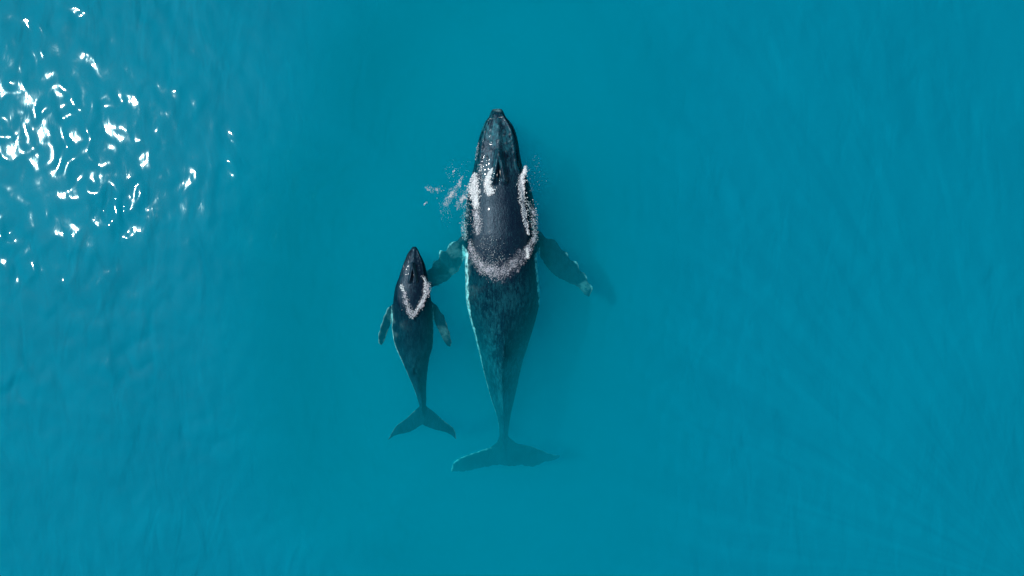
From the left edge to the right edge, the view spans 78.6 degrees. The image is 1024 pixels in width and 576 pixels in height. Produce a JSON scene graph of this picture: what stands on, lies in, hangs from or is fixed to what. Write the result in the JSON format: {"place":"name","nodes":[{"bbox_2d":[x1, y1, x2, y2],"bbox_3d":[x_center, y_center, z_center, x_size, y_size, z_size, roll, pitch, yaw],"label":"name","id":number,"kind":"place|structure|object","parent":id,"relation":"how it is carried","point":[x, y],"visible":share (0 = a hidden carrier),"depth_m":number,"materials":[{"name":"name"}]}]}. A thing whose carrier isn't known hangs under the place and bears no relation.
{"place":"outdoors","nodes":[
{"label":"outdoors","id":0,"kind":"place"},
{"bbox_2d":[424,164,470,222],"bbox_3d":[-2.146,-3.568,22.391,1.566,0.030,2.265,42,90,0],"label":"spray","id":1,"kind":"object","parent":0,"point":[451,196],"visible":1,"depth_m":22.39,"materials":[{"name":"liquid"}]},
{"bbox_2d":[0,0,1023,575],"bbox_3d":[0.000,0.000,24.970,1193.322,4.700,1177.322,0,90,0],"label":"water","id":2,"kind":"structure","parent":0,"point":[786,338],"depth_m":22.64,"materials":[{"name":"blue liquid"}]},
{"bbox_2d":[378,247,455,439],"bbox_3d":[-3.527,2.134,22.968,2.851,1.792,7.243,0,90,0],"label":"humpback calf","id":3,"kind":"object","parent":2,"relation":"in","point":[413,340],"visible":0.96,"depth_m":22.77},
{"bbox_2d":[399,284,413,318],"bbox_3d":[-3.809,0.523,22.318,0.413,0.192,1.350,-17,90,0],"label":"foam","id":4,"kind":"object","parent":3,"relation":"on","point":[408,309],"visible":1,"depth_m":22.31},
{"bbox_2d":[412,277,430,316],"bbox_3d":[-3.214,0.363,22.499,0.506,0.412,1.682,14,90,0],"label":"foam","id":5,"kind":"object","parent":3,"relation":"on","point":[421,304],"visible":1,"depth_m":22.38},
{"bbox_2d":[426,109,592,471],"bbox_3d":[-0.139,0.368,23.275,6.376,3.059,13.735,0,90,0],"label":"humpback whale","id":6,"kind":"object","parent":2,"relation":"in","point":[503,311],"visible":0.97,"depth_m":22.70},
{"bbox_2d":[461,203,473,240],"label":"bubbles","id":7,"kind":"object","parent":6,"relation":"on","point":[464,222],"visible":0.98,"depth_m":22.54,"materials":[{"name":"liquid"}]},
{"bbox_2d":[465,164,496,234],"bbox_3d":[-1.116,-3.118,22.183,1.187,0.468,2.596,0,90,0],"label":"foam","id":8,"kind":"object","parent":6,"relation":"on","point":[474,190],"visible":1,"depth_m":22.30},
{"bbox_2d":[468,231,533,285],"bbox_3d":[-0.333,-1.053,22.225,2.550,0.437,1.938,0,90,0],"label":"foam","id":9,"kind":"object","parent":6,"relation":"on","point":[511,264],"visible":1,"depth_m":22.36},
{"bbox_2d":[516,165,538,241],"bbox_3d":[0.675,-3.183,22.426,1.130,0.458,3.118,0,90,0],"label":"foam","id":10,"kind":"object","parent":6,"relation":"on","point":[521,181],"visible":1,"depth_m":22.37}
]}

